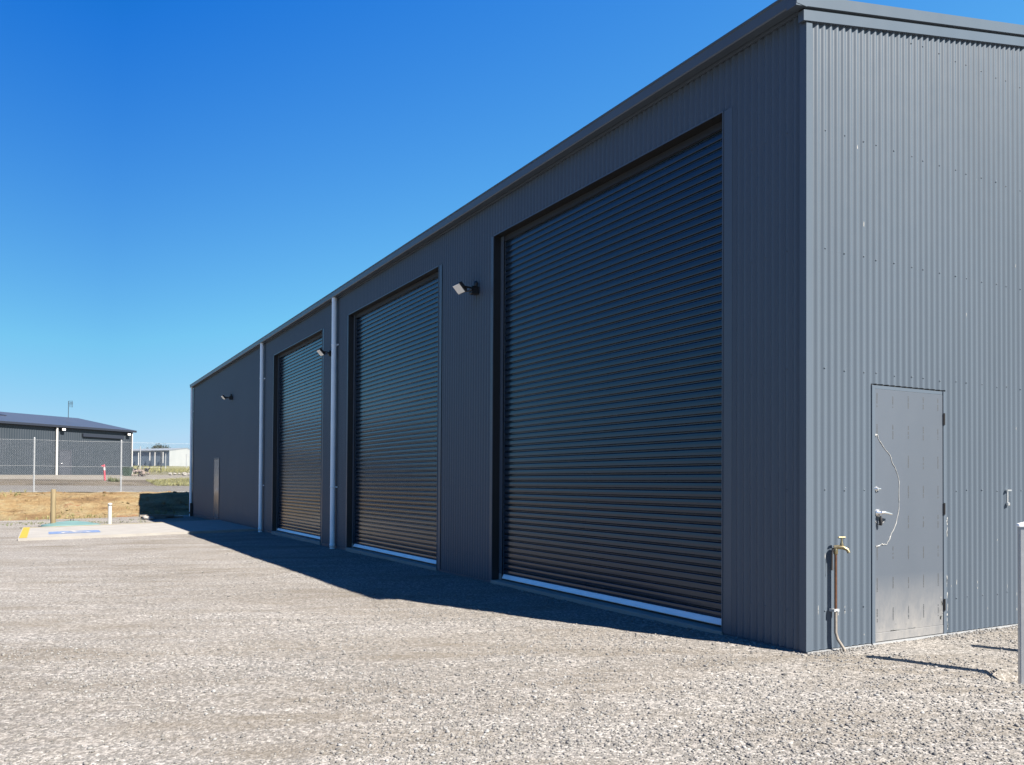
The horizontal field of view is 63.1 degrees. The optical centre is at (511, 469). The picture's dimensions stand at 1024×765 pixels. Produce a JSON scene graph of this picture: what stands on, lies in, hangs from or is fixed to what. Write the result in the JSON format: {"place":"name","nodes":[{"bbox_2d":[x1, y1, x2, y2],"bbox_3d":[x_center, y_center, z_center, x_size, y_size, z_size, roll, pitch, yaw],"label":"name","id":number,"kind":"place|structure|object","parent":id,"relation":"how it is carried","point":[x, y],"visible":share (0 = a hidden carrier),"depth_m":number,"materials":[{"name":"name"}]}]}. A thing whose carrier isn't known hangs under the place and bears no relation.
{"place":"outdoors","nodes":[
{"label":"outdoors","id":0,"kind":"place"},
{"bbox_2d":[0,479,173,485],"bbox_3d":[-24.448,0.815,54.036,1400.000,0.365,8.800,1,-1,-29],"label":"soil verge","id":1,"kind":"structure","parent":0,"point":[65,481],"depth_m":51.31,"materials":[{"name":"soil"}]},
{"bbox_2d":[106,475,119,481],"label":"grass tuft","id":2,"kind":"object","parent":1,"relation":"on","point":[113,480],"visible":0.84,"depth_m":52.73,"materials":[{"name":"plant"}]},
{"bbox_2d":[145,477,189,485],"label":"grass strip","id":3,"kind":"object","parent":1,"relation":"on","point":[169,481],"depth_m":53.47,"materials":[{"name":"plant"}]},
{"bbox_2d":[0,489,188,520],"bbox_3d":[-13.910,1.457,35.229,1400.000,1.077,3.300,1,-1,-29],"label":"earth bank","id":4,"kind":"structure","parent":0,"point":[38,505],"depth_m":33.38,"materials":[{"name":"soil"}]},
{"bbox_2d":[4,491,188,518],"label":"bank clods","id":5,"kind":"object","parent":4,"relation":"on","point":[127,502],"visible":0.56,"depth_m":33.64,"materials":[{"name":"soil"}]},
{"bbox_2d":[0,485,188,491],"bbox_3d":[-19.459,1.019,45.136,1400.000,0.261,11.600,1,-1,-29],"label":"road","id":6,"kind":"structure","parent":0,"point":[96,489],"depth_m":43.83,"materials":[{"name":"grey asphalt"}]},
{"bbox_2d":[0,475,189,479],"bbox_3d":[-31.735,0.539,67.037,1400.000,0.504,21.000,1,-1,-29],"label":"forecourt","id":7,"kind":"structure","parent":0,"point":[137,477],"depth_m":59.89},
{"bbox_2d":[0,401,136,474],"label":"neighbour shed","id":8,"kind":"structure","parent":7,"relation":"on","point":[45,429],"depth_m":67.15,"materials":[{"name":"black metal"}]},
{"bbox_2d":[59,449,71,474],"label":"door","id":9,"kind":"structure","parent":8,"relation":"in","point":[67,461],"depth_m":66.99,"materials":[{"name":"grey metal"}]},
{"bbox_2d":[122,466,132,475],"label":"wheelie bin","id":10,"kind":"object","parent":7,"relation":"on","point":[125,471],"visible":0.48,"depth_m":65.68,"materials":[{"name":"green plastic"}]},
{"bbox_2d":[131,465,150,475],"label":"scrap heap","id":11,"kind":"object","parent":7,"relation":"on","point":[142,472],"visible":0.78,"depth_m":63.88,"materials":[{"name":"beige metal"}]},
{"bbox_2d":[133,465,189,474],"bbox_3d":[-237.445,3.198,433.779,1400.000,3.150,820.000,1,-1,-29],"label":"field","id":12,"kind":"structure","parent":0,"point":[160,473],"depth_m":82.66,"materials":[{"name":"plant"}]},
{"bbox_2d":[145,443,170,448],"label":"tree","id":13,"kind":"object","parent":12,"relation":"on","point":[154,446],"visible":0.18,"depth_m":259.32,"materials":[{"name":"green plant"}]},
{"bbox_2d":[133,448,192,466],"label":"distant shed","id":14,"kind":"structure","parent":12,"relation":"on","point":[173,452],"depth_m":194.05,"materials":[{"name":"white paint"}]},
{"bbox_2d":[0,515,1023,764],"bbox_3d":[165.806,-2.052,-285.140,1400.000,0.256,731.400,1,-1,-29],"label":"gravel yard","id":15,"kind":"structure","parent":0,"point":[270,549],"depth_m":5.94,"materials":[{"name":"grey gravel"}]},
{"bbox_2d":[50,489,55,522],"bbox_3d":[-14.283,1.269,25.962,0.156,1.346,0.155,1,-1,-29],"label":"timber post","id":16,"kind":"object","parent":15,"relation":"on","point":[53,508],"visible":0.71,"depth_m":25.90,"materials":[{"name":"beige wood"}]},
{"bbox_2d":[41,519,99,526],"bbox_3d":[-13.865,1.661,26.250,1.680,0.258,1.680,1,-1,-29],"label":"tank lid","id":17,"kind":"object","parent":15,"relation":"on","point":[68,523],"visible":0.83,"depth_m":25.84,"materials":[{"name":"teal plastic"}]},
{"bbox_2d":[2,518,145,528],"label":"weeds","id":18,"kind":"object","parent":15,"relation":"on","point":[68,520],"visible":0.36,"depth_m":28.49,"materials":[{"name":"green plant"}]},
{"bbox_2d":[108,503,111,523],"bbox_3d":[-12.655,1.476,26.243,0.126,0.880,0.128,1,-1,-29],"label":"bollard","id":19,"kind":"object","parent":15,"relation":"on","point":[109,513],"visible":0.9,"depth_m":26.20,"materials":[{"name":"white plastic"}]},
{"bbox_2d":[18,520,257,540],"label":"parking slab","id":20,"kind":"structure","parent":15,"relation":"on","point":[117,530],"depth_m":22.69,"materials":[{"name":"concrete"}]},
{"bbox_2d":[142,515,154,519],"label":"concrete block","id":21,"kind":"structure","parent":15,"relation":"on","point":[144,517],"depth_m":30.18,"materials":[{"name":"white concrete"}]},
{"bbox_2d":[140,516,182,517],"bbox_3d":[-13.168,1.769,31.341,1.500,0.070,0.150,1,-1,-19],"label":"timber plank","id":22,"kind":"object","parent":15,"relation":"on","point":[173,516],"visible":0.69,"depth_m":31.41,"materials":[{"name":"brown wood"}]},
{"bbox_2d":[189,0,1023,653],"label":"steel shed","id":23,"kind":"structure","parent":15,"relation":"on","point":[723,334],"depth_m":7.69,"materials":[{"name":"black metal"}]},
{"bbox_2d":[213,457,219,519],"bbox_3d":[-10.034,0.623,28.303,0.013,2.080,0.990,1,-1,-29],"label":"personnel door","id":24,"kind":"structure","parent":23,"relation":"in","point":[216,460],"depth_m":28.28,"materials":[{"name":"grey metal"}]},
{"bbox_2d":[276,333,321,539],"bbox_3d":[-4.974,-0.714,19.573,0.052,4.502,4.263,1,-1,-29],"label":"roller door","id":25,"kind":"structure","parent":23,"relation":"in","point":[300,367],"depth_m":19.61,"materials":[{"name":"metal"}]},
{"bbox_2d":[352,272,437,564],"bbox_3d":[-2.037,-0.778,14.338,0.052,4.502,4.220,1,-1,-29],"label":"roller door","id":26,"kind":"structure","parent":23,"relation":"in","point":[395,361],"depth_m":14.20,"materials":[{"name":"metal"}]},
{"bbox_2d":[499,121,721,626],"bbox_3d":[0.890,-0.842,9.120,0.052,4.502,4.224,1,-1,-29],"label":"roller door","id":27,"kind":"structure","parent":23,"relation":"in","point":[610,476],"depth_m":8.69,"materials":[{"name":"metal"}]},
{"bbox_2d":[829,536,849,651],"bbox_3d":[2.552,0.986,6.504,0.150,0.936,0.086,0,-1,5],"label":"garden tap","id":28,"kind":"object","parent":23,"relation":"attached to","point":[834,551],"visible":0.93,"depth_m":6.49,"materials":[{"name":"beige metal"}]},
{"bbox_2d":[870,384,946,644],"bbox_3d":[3.356,0.356,7.011,0.981,2.150,0.094,1,-1,-29],"label":"personnel door","id":29,"kind":"structure","parent":23,"relation":"in","point":[908,424],"depth_m":7.01,"materials":[{"name":"grey metal"}]},
{"bbox_2d":[1016,522,1023,684],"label":"bollard","id":30,"kind":"object","parent":15,"relation":"on","point":[1020,532],"visible":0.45,"depth_m":5.62,"materials":[{"name":"metal"}]},
{"bbox_2d":[0,0,1023,517],"label":"sky","id":31,"kind":"structure","parent":0,"point":[181,181],"materials":[{"name":"blue"}]},
{"bbox_3d":[-13.234,1.766,30.846,0.900,0.070,0.150,1,-1,-11],"label":"timber plank","id":32,"kind":"object","parent":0,"visible":0},
{"bbox_2d":[139,514,173,516],"bbox_3d":[-13.195,1.694,30.983,1.200,0.070,0.150,1,-1,-33],"label":"timber plank","id":33,"kind":"object","parent":32,"relation":"on","point":[163,515],"visible":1,"depth_m":30.97,"materials":[{"name":"brown wood"}]},
{"bbox_3d":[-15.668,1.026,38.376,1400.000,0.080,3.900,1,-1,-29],"label":"sandy verge","id":34,"kind":"structure","parent":0,"visible":0},
{"bbox_2d":[0,437,192,491],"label":"chain link fence","id":35,"kind":"object","parent":34,"relation":"on","point":[120,461],"visible":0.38,"depth_m":36.99,"materials":[{"name":"metal"}]}
]}

